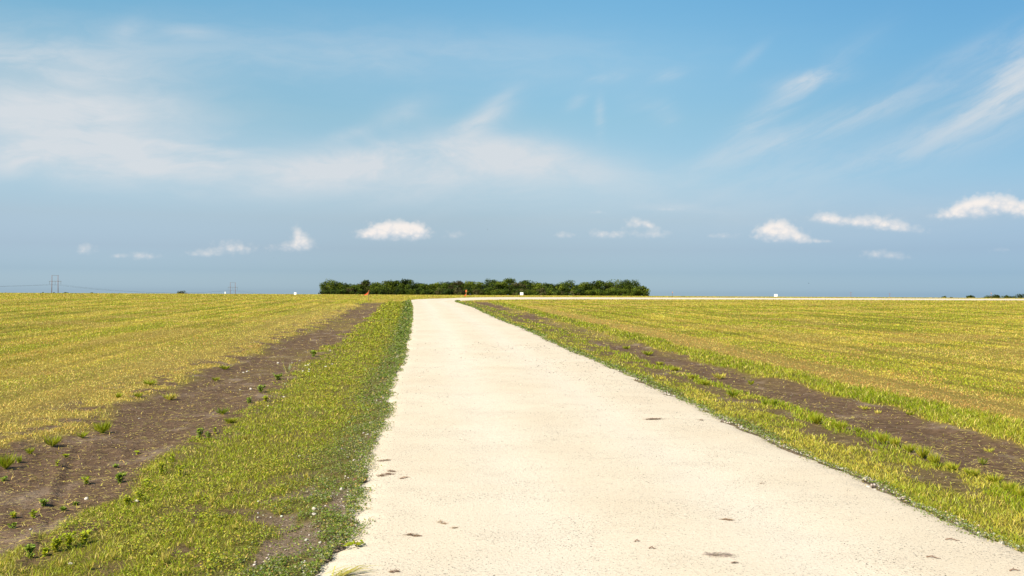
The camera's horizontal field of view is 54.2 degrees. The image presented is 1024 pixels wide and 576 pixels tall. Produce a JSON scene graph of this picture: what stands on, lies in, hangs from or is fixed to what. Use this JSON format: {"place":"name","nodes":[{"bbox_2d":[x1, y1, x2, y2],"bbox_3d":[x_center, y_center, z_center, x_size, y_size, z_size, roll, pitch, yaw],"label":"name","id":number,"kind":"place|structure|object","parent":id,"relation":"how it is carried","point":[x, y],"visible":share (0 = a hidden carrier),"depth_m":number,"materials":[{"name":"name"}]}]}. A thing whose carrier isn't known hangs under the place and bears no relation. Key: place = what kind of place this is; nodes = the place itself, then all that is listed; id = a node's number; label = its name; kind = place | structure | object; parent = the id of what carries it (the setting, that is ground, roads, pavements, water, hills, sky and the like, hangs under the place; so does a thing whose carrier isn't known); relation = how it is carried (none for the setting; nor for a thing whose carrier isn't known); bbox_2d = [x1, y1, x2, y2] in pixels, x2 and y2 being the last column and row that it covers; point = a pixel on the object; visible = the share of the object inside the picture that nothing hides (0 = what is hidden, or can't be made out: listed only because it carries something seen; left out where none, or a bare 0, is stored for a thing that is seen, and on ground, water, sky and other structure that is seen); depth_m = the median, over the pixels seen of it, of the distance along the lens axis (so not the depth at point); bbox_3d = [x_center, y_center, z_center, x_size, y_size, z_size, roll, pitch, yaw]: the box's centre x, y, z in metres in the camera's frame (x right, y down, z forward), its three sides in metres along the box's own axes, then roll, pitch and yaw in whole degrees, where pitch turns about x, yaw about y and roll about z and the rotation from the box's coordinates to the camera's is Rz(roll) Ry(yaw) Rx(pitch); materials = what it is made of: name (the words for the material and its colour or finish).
{"place":"outdoors","nodes":[
{"label":"outdoors","id":0,"kind":"place"},
{"bbox_2d":[0,302,401,575],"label":"verge grass","id":1,"kind":"structure","parent":0,"point":[167,540],"depth_m":9.19,"materials":[{"name":"plant"}]},
{"bbox_2d":[0,293,1023,575],"bbox_3d":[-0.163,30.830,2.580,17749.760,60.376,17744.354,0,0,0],"label":"ground","id":2,"kind":"structure","parent":0,"point":[140,435],"depth_m":16.77,"materials":[{"name":"plant"}]},
{"bbox_2d":[0,450,17,468],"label":"grass tuft","id":3,"kind":"object","parent":2,"relation":"on","point":[6,461],"visible":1,"depth_m":10.43,"materials":[{"name":"plant"}]},
{"bbox_2d":[24,544,35,557],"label":"weed","id":4,"kind":"object","parent":2,"relation":"on","point":[30,548],"visible":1,"depth_m":6.88,"materials":[{"name":"green plant"}]},
{"bbox_2d":[29,509,37,518],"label":"weed","id":5,"kind":"object","parent":2,"relation":"on","point":[33,513],"visible":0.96,"depth_m":8.15,"materials":[{"name":"green plant"}]},
{"bbox_2d":[39,498,48,505],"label":"weed","id":6,"kind":"object","parent":2,"relation":"on","point":[43,502],"visible":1,"depth_m":8.67,"materials":[{"name":"green plant"}]},
{"bbox_2d":[40,546,49,556],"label":"weed","id":7,"kind":"object","parent":2,"relation":"on","point":[46,550],"visible":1,"depth_m":6.91,"materials":[{"name":"green plant"}]},
{"bbox_2d":[42,435,62,446],"bbox_3d":[-5.466,1.810,11.904,0.232,0.160,0.307,0,0,0],"label":"grass tuft","id":8,"kind":"object","parent":2,"relation":"on","point":[52,443],"visible":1,"depth_m":11.87,"materials":[{"name":"plant"}]},
{"bbox_2d":[50,534,64,551],"bbox_3d":[-3.200,1.799,7.045,0.085,0.131,0.115,0,0,41],"label":"weed","id":9,"kind":"object","parent":2,"relation":"on","point":[56,543],"visible":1,"depth_m":7.04,"materials":[{"name":"green plant"}]},
{"bbox_2d":[54,556,66,567],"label":"grass tuft","id":10,"kind":"object","parent":2,"relation":"on","point":[62,563],"visible":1,"depth_m":6.65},
{"bbox_2d":[62,531,75,548],"bbox_3d":[-3.166,1.804,7.142,0.115,0.127,0.108,0,0,-15],"label":"weed","id":11,"kind":"object","parent":2,"relation":"on","point":[68,538],"visible":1,"depth_m":7.13,"materials":[{"name":"green plant"}]},
{"bbox_2d":[77,431,88,437],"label":"grass tuft","id":12,"kind":"object","parent":2,"relation":"on","point":[83,435],"visible":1,"depth_m":12.54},
{"bbox_2d":[79,530,90,543],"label":"weed","id":13,"kind":"object","parent":2,"relation":"on","point":[84,535],"visible":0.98,"depth_m":7.25,"materials":[{"name":"green plant"}]},
{"bbox_2d":[81,475,90,483],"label":"weed","id":14,"kind":"object","parent":2,"relation":"on","point":[86,481],"visible":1,"depth_m":9.64,"materials":[{"name":"green plant"}]},
{"bbox_2d":[90,420,112,432],"bbox_3d":[-5.374,1.816,13.107,0.313,0.176,0.368,0,0,-30],"label":"grass tuft","id":15,"kind":"object","parent":2,"relation":"on","point":[103,427],"visible":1,"depth_m":13.07,"materials":[{"name":"plant"}]},
{"bbox_2d":[115,472,126,482],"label":"weed","id":16,"kind":"object","parent":2,"relation":"on","point":[119,476],"visible":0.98,"depth_m":9.61,"materials":[{"name":"green plant"}]},
{"bbox_2d":[122,494,130,504],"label":"weed","id":17,"kind":"object","parent":2,"relation":"on","point":[126,499],"visible":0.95,"depth_m":8.54,"materials":[{"name":"green plant"}]},
{"bbox_2d":[134,490,144,501],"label":"weed","id":18,"kind":"object","parent":2,"relation":"on","point":[139,495],"visible":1,"depth_m":8.66,"materials":[{"name":"green plant"}]},
{"bbox_2d":[144,478,150,489],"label":"weed","id":19,"kind":"object","parent":2,"relation":"on","point":[147,484],"visible":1,"depth_m":9.13,"materials":[{"name":"green plant"}]},
{"bbox_2d":[141,379,156,384],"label":"grass tuft","id":20,"kind":"object","parent":2,"relation":"on","point":[150,383],"visible":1,"depth_m":19.22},
{"bbox_2d":[157,461,164,473],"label":"weed","id":21,"kind":"object","parent":2,"relation":"on","point":[161,465],"visible":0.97,"depth_m":10.03,"materials":[{"name":"green plant"}]},
{"bbox_2d":[161,546,173,563],"bbox_3d":[-2.323,1.786,6.731,0.096,0.148,0.118,0,0,-19],"label":"grass tuft","id":22,"kind":"object","parent":2,"relation":"on","point":[164,555],"visible":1,"depth_m":6.72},
{"bbox_2d":[162,392,177,399],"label":"grass tuft","id":23,"kind":"object","parent":2,"relation":"on","point":[169,396],"visible":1,"depth_m":17.08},
{"bbox_2d":[196,427,204,439],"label":"weed","id":24,"kind":"object","parent":2,"relation":"on","point":[199,431],"visible":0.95,"depth_m":12.34,"materials":[{"name":"green plant"}]},
{"bbox_2d":[214,406,229,413],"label":"grass tuft","id":25,"kind":"object","parent":2,"relation":"on","point":[224,411],"visible":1,"depth_m":14.92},
{"bbox_2d":[224,417,237,422],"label":"grass tuft","id":26,"kind":"object","parent":2,"relation":"on","point":[231,419],"visible":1,"depth_m":13.84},
{"bbox_2d":[318,289,331,293],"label":"shrub","id":27,"kind":"object","parent":2,"relation":"on","point":[325,291],"visible":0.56,"depth_m":492.67,"materials":[{"name":"green plant"}]},
{"bbox_2d":[319,279,342,290],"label":"tree","id":28,"kind":"object","parent":2,"relation":"on","point":[332,285],"visible":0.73,"depth_m":497.51,"materials":[{"name":"green plant"}]},
{"bbox_2d":[331,289,341,293],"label":"shrub","id":29,"kind":"object","parent":2,"relation":"on","point":[335,291],"visible":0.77,"depth_m":488.02,"materials":[{"name":"green plant"}]},
{"bbox_2d":[345,287,355,293],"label":"shrub","id":30,"kind":"object","parent":2,"relation":"on","point":[349,290],"visible":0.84,"depth_m":492.75,"materials":[{"name":"green plant"}]},
{"bbox_2d":[342,283,361,292],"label":"tree","id":31,"kind":"object","parent":2,"relation":"on","point":[348,286],"visible":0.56,"depth_m":496.63,"materials":[{"name":"green plant"}]},
{"bbox_2d":[355,288,367,294],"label":"shrub","id":32,"kind":"object","parent":2,"relation":"on","point":[363,291],"visible":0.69,"depth_m":491.41,"materials":[{"name":"green plant"}]},
{"bbox_2d":[361,280,370,289],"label":"tree","id":33,"kind":"object","parent":2,"relation":"on","point":[367,283],"visible":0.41,"depth_m":507.66,"materials":[{"name":"green plant"}]},
{"bbox_2d":[368,282,384,293],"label":"tree","id":34,"kind":"object","parent":2,"relation":"on","point":[375,286],"visible":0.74,"depth_m":498.22,"materials":[{"name":"green plant"}]},
{"bbox_2d":[377,287,394,294],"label":"shrub","id":35,"kind":"object","parent":2,"relation":"on","point":[383,290],"visible":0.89,"depth_m":491.53,"materials":[{"name":"green plant"}]},
{"bbox_2d":[381,280,397,291],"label":"tree","id":36,"kind":"object","parent":2,"relation":"on","point":[390,284],"visible":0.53,"depth_m":501.42,"materials":[{"name":"green plant"}]},
{"bbox_2d":[394,288,407,294],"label":"shrub","id":37,"kind":"object","parent":2,"relation":"on","point":[400,291],"visible":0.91,"depth_m":488.25,"materials":[{"name":"green plant"}]},
{"bbox_2d":[397,278,416,289],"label":"tree","id":38,"kind":"object","parent":2,"relation":"on","point":[403,284],"visible":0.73,"depth_m":498.56,"materials":[{"name":"green plant"}]},
{"bbox_2d":[404,289,417,294],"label":"shrub","id":39,"kind":"object","parent":2,"relation":"on","point":[410,292],"visible":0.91,"depth_m":491.14,"materials":[{"name":"green plant"}]},
{"bbox_2d":[414,287,423,294],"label":"shrub","id":40,"kind":"object","parent":2,"relation":"on","point":[418,290],"visible":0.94,"depth_m":491.28,"materials":[{"name":"green plant"}]},
{"bbox_2d":[419,284,433,294],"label":"tree","id":41,"kind":"object","parent":2,"relation":"on","point":[424,287],"visible":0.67,"depth_m":498.58,"materials":[{"name":"green plant"}]},
{"bbox_2d":[424,289,435,294],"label":"shrub","id":42,"kind":"object","parent":2,"relation":"on","point":[430,292],"visible":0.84,"depth_m":494.15,"materials":[{"name":"green plant"}]},
{"bbox_2d":[429,282,442,294],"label":"tree","id":43,"kind":"object","parent":2,"relation":"on","point":[435,286],"visible":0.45,"depth_m":500.13,"materials":[{"name":"green plant"}]},
{"bbox_2d":[435,288,444,294],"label":"shrub","id":44,"kind":"object","parent":2,"relation":"on","point":[439,291],"visible":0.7,"depth_m":490.80,"materials":[{"name":"green plant"}]},
{"bbox_2d":[438,281,449,289],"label":"tree","id":45,"kind":"object","parent":2,"relation":"on","point":[443,284],"visible":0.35,"depth_m":503.67,"materials":[{"name":"green plant"}]},
{"bbox_2d":[442,288,453,294],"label":"shrub","id":46,"kind":"object","parent":2,"relation":"on","point":[449,291],"visible":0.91,"depth_m":488.21,"materials":[{"name":"green plant"}]},
{"bbox_2d":[448,280,468,294],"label":"tree","id":47,"kind":"object","parent":2,"relation":"on","point":[457,285],"visible":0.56,"depth_m":499.11,"materials":[{"name":"green plant"}]},
{"bbox_2d":[452,290,464,294],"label":"shrub","id":48,"kind":"object","parent":2,"relation":"on","point":[456,292],"visible":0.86,"depth_m":489.29,"materials":[{"name":"green plant"}]},
{"bbox_2d":[460,287,472,294],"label":"shrub","id":49,"kind":"object","parent":2,"relation":"on","point":[468,291],"visible":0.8,"depth_m":492.05,"materials":[{"name":"green plant"}]},
{"bbox_2d":[461,281,475,294],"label":"tree","id":50,"kind":"object","parent":2,"relation":"on","point":[470,284],"visible":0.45,"depth_m":500.39,"materials":[{"name":"green plant"}]},
{"bbox_2d":[471,289,482,294],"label":"shrub","id":51,"kind":"object","parent":2,"relation":"on","point":[477,292],"visible":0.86,"depth_m":489.74,"materials":[{"name":"green plant"}]},
{"bbox_2d":[471,282,487,294],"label":"tree","id":52,"kind":"object","parent":2,"relation":"on","point":[478,285],"visible":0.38,"depth_m":498.65,"materials":[{"name":"green plant"}]},
{"bbox_2d":[482,287,492,294],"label":"shrub","id":53,"kind":"object","parent":2,"relation":"on","point":[487,291],"visible":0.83,"depth_m":491.51,"materials":[{"name":"green plant"}]},
{"bbox_2d":[483,278,497,289],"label":"tree","id":54,"kind":"object","parent":2,"relation":"on","point":[489,283],"visible":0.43,"depth_m":504.12,"materials":[{"name":"green plant"}]},
{"bbox_2d":[489,289,501,294],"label":"shrub","id":55,"kind":"object","parent":2,"relation":"on","point":[494,292],"visible":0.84,"depth_m":488.78,"materials":[{"name":"green plant"}]},
{"bbox_2d":[493,281,509,289],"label":"tree","id":56,"kind":"object","parent":2,"relation":"on","point":[498,285],"visible":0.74,"depth_m":498.71,"materials":[{"name":"green plant"}]},
{"bbox_2d":[499,289,510,294],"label":"shrub","id":57,"kind":"object","parent":2,"relation":"on","point":[505,291],"visible":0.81,"depth_m":491.82,"materials":[{"name":"green plant"}]},
{"bbox_2d":[502,278,515,292],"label":"tree","id":58,"kind":"object","parent":2,"relation":"on","point":[509,281],"visible":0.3,"depth_m":505.80,"materials":[{"name":"green plant"}]},
{"bbox_2d":[0,304,1023,575],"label":"straw","id":59,"kind":"object","parent":2,"relation":"on","point":[306,378],"visible":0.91,"depth_m":13.56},
{"bbox_2d":[1,299,1023,575],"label":"ground cover","id":60,"kind":"object","parent":2,"relation":"on","point":[401,333],"visible":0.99,"depth_m":10.12,"materials":[{"name":"green plant"}]},
{"bbox_2d":[3,317,1023,572],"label":"gravel","id":61,"kind":"structure","parent":2,"relation":"on","point":[621,371],"depth_m":10.61,"materials":[{"name":"gravel"}]},
{"bbox_2d":[508,282,526,294],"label":"tree","id":62,"kind":"object","parent":2,"relation":"on","point":[517,285],"visible":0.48,"depth_m":500.81,"materials":[{"name":"green plant"}]},
{"bbox_2d":[514,289,527,294],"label":"shrub","id":63,"kind":"object","parent":2,"relation":"on","point":[524,291],"visible":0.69,"depth_m":488.91,"materials":[{"name":"green plant"}]},
{"bbox_2d":[520,280,533,288],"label":"tree","id":64,"kind":"object","parent":2,"relation":"on","point":[527,283],"visible":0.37,"depth_m":506.56,"materials":[{"name":"green plant"}]},
{"bbox_2d":[526,290,539,294],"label":"shrub","id":65,"kind":"object","parent":2,"relation":"on","point":[530,292],"visible":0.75,"depth_m":492.96,"materials":[{"name":"green plant"}]},
{"bbox_2d":[526,281,545,291],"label":"tree","id":66,"kind":"object","parent":2,"relation":"on","point":[536,286],"visible":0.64,"depth_m":498.94,"materials":[{"name":"green plant"}]},
{"bbox_2d":[536,287,551,294],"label":"shrub","id":67,"kind":"object","parent":2,"relation":"on","point":[543,291],"visible":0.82,"depth_m":493.47,"materials":[{"name":"green plant"}]},
{"bbox_2d":[546,288,555,294],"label":"shrub","id":68,"kind":"object","parent":2,"relation":"on","point":[551,293],"visible":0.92,"depth_m":492.04,"materials":[{"name":"green plant"}]},
{"bbox_2d":[553,290,568,294],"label":"shrub","id":69,"kind":"object","parent":2,"relation":"on","point":[557,292],"visible":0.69,"depth_m":488.02,"materials":[{"name":"green plant"}]},
{"bbox_2d":[555,284,567,294],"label":"tree","id":70,"kind":"object","parent":2,"relation":"on","point":[559,287],"visible":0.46,"depth_m":499.23,"materials":[{"name":"green plant"}]},
{"bbox_2d":[559,280,574,291],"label":"tree","id":71,"kind":"object","parent":2,"relation":"on","point":[569,285],"visible":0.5,"depth_m":503.59,"materials":[{"name":"green plant"}]},
{"bbox_2d":[568,289,579,295],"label":"shrub","id":72,"kind":"object","parent":2,"relation":"on","point":[574,293],"visible":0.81,"depth_m":489.72,"materials":[{"name":"green plant"}]},
{"bbox_2d":[570,285,584,295],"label":"tree","id":73,"kind":"object","parent":2,"relation":"on","point":[577,286],"visible":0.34,"depth_m":499.13,"materials":[{"name":"green plant"}]},
{"bbox_2d":[574,287,585,295],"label":"shrub","id":74,"kind":"object","parent":2,"relation":"on","point":[581,290],"visible":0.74,"depth_m":493.84,"materials":[{"name":"green plant"}]},
{"bbox_2d":[579,282,596,295],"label":"tree","id":75,"kind":"object","parent":2,"relation":"on","point":[587,285],"visible":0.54,"depth_m":501.09,"materials":[{"name":"green plant"}]},
{"bbox_2d":[585,289,596,295],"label":"shrub","id":76,"kind":"object","parent":2,"relation":"on","point":[590,292],"visible":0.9,"depth_m":487.94,"materials":[{"name":"green plant"}]},
{"bbox_2d":[590,280,606,295],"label":"tree","id":77,"kind":"object","parent":2,"relation":"on","point":[598,284],"visible":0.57,"depth_m":505.28,"materials":[{"name":"green plant"}]},
{"bbox_2d":[595,287,607,295],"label":"shrub","id":78,"kind":"object","parent":2,"relation":"on","point":[599,292],"visible":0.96,"depth_m":487.64,"materials":[{"name":"green plant"}]},
{"bbox_2d":[603,288,617,295],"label":"shrub","id":79,"kind":"object","parent":2,"relation":"on","point":[611,292],"visible":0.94,"depth_m":489.52,"materials":[{"name":"green plant"}]},
{"bbox_2d":[605,279,629,293],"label":"tree","id":80,"kind":"object","parent":2,"relation":"on","point":[619,284],"visible":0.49,"depth_m":498.49,"materials":[{"name":"green plant"}]},
{"bbox_2d":[613,288,626,295],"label":"shrub","id":81,"kind":"object","parent":2,"relation":"on","point":[621,291],"visible":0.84,"depth_m":491.63,"materials":[{"name":"green plant"}]},
{"bbox_2d":[623,289,634,295],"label":"shrub","id":82,"kind":"object","parent":2,"relation":"on","point":[629,293],"visible":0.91,"depth_m":490.54,"materials":[{"name":"green plant"}]},
{"bbox_2d":[620,279,638,290],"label":"tree","id":83,"kind":"object","parent":2,"relation":"on","point":[631,284],"visible":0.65,"depth_m":501.57,"materials":[{"name":"green plant"}]},
{"bbox_2d":[631,287,643,295],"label":"shrub","id":84,"kind":"object","parent":2,"relation":"on","point":[637,291],"visible":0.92,"depth_m":490.75,"materials":[{"name":"green plant"}]},
{"bbox_2d":[638,285,649,295],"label":"tree","id":85,"kind":"object","parent":2,"relation":"on","point":[643,288],"visible":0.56,"depth_m":495.81,"materials":[{"name":"green plant"}]},
{"bbox_2d":[712,373,725,378],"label":"grass tuft","id":86,"kind":"object","parent":2,"relation":"on","point":[723,375],"visible":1,"depth_m":21.51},
{"bbox_2d":[725,388,739,395],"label":"grass tuft","id":87,"kind":"object","parent":2,"relation":"on","point":[730,393],"visible":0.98,"depth_m":17.64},
{"bbox_2d":[809,413,823,423],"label":"grass tuft","id":88,"kind":"object","parent":2,"relation":"on","point":[814,419],"visible":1,"depth_m":14.00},
{"bbox_2d":[831,420,848,429],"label":"grass tuft","id":89,"kind":"object","parent":2,"relation":"on","point":[840,425],"visible":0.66,"depth_m":13.41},
{"bbox_2d":[876,432,888,443],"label":"grass tuft","id":90,"kind":"object","parent":2,"relation":"on","point":[880,438],"visible":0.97,"depth_m":12.10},
{"bbox_2d":[887,436,901,445],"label":"grass tuft","id":91,"kind":"object","parent":2,"relation":"on","point":[893,440],"visible":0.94,"depth_m":11.95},
{"bbox_2d":[902,441,916,451],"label":"grass tuft","id":92,"kind":"object","parent":2,"relation":"on","point":[907,447],"visible":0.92,"depth_m":11.51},
{"bbox_2d":[914,443,931,458],"bbox_3d":[4.589,1.819,11.141,0.195,0.174,0.240,0,0,-33],"label":"grass tuft","id":93,"kind":"object","parent":2,"relation":"on","point":[923,454],"visible":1,"depth_m":11.13,"materials":[{"name":"plant"}]},
{"bbox_2d":[927,451,941,463],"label":"grass tuft","id":94,"kind":"object","parent":2,"relation":"on","point":[932,459],"visible":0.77,"depth_m":10.80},
{"bbox_2d":[944,460,960,469],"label":"grass tuft","id":95,"kind":"object","parent":2,"relation":"on","point":[954,466],"visible":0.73,"depth_m":10.47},
{"bbox_2d":[962,468,980,475],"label":"grass tuft","id":96,"kind":"object","parent":2,"relation":"on","point":[971,470],"visible":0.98,"depth_m":10.09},
{"bbox_2d":[985,472,1004,481],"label":"grass tuft","id":97,"kind":"object","parent":2,"relation":"on","point":[997,478],"visible":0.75,"depth_m":9.77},
{"bbox_2d":[1000,480,1020,491],"bbox_3d":[4.616,1.835,9.239,0.185,0.125,0.202,0,0,19],"label":"grass tuft","id":98,"kind":"object","parent":2,"relation":"on","point":[1011,485],"visible":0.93,"depth_m":9.24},
{"bbox_2d":[1015,485,1023,496],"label":"grass tuft","id":99,"kind":"object","parent":2,"relation":"on","point":[1018,492],"visible":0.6,"depth_m":9.03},
{"bbox_2d":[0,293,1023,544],"bbox_3d":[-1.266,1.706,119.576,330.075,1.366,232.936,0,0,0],"label":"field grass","id":100,"kind":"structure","parent":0,"point":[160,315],"depth_m":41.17,"materials":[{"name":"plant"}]},
{"bbox_2d":[0,0,1023,297],"label":"sky","id":101,"kind":"structure","parent":0,"point":[754,148],"materials":[{"name":"blue"}]},
{"bbox_2d":[315,297,1023,575],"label":"road","id":102,"kind":"structure","parent":0,"point":[488,473],"depth_m":8.82,"materials":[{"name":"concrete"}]},
{"bbox_2d":[325,565,377,575],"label":"grass sprig","id":103,"kind":"object","parent":102,"relation":"on","point":[348,571],"depth_m":6.17,"materials":[{"name":"plant"}]},
{"bbox_2d":[341,539,364,546],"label":"leafy sprig","id":104,"kind":"object","parent":102,"relation":"on","point":[354,542],"visible":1,"depth_m":6.87,"materials":[{"name":"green plant"}]},
{"bbox_2d":[703,551,737,556],"bbox_3d":[1.379,1.754,6.602,0.253,0.016,0.145,0,0,0],"label":"dry grass clump","id":105,"kind":"object","parent":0,"point":[717,553],"visible":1,"depth_m":6.60,"materials":[{"name":"plant"}]},
{"bbox_2d":[461,301,1023,551],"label":"verge grass","id":106,"kind":"structure","parent":0,"point":[906,487],"depth_m":11.14,"materials":[{"name":"plant"}]},
{"bbox_2d":[462,299,1023,486],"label":"field grass","id":107,"kind":"structure","parent":0,"point":[903,342],"depth_m":40.07,"materials":[{"name":"plant"}]},
{"bbox_2d":[488,301,1023,445],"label":"uncut grass","id":108,"kind":"structure","parent":0,"point":[972,415],"depth_m":18.25,"materials":[{"name":"plant"}]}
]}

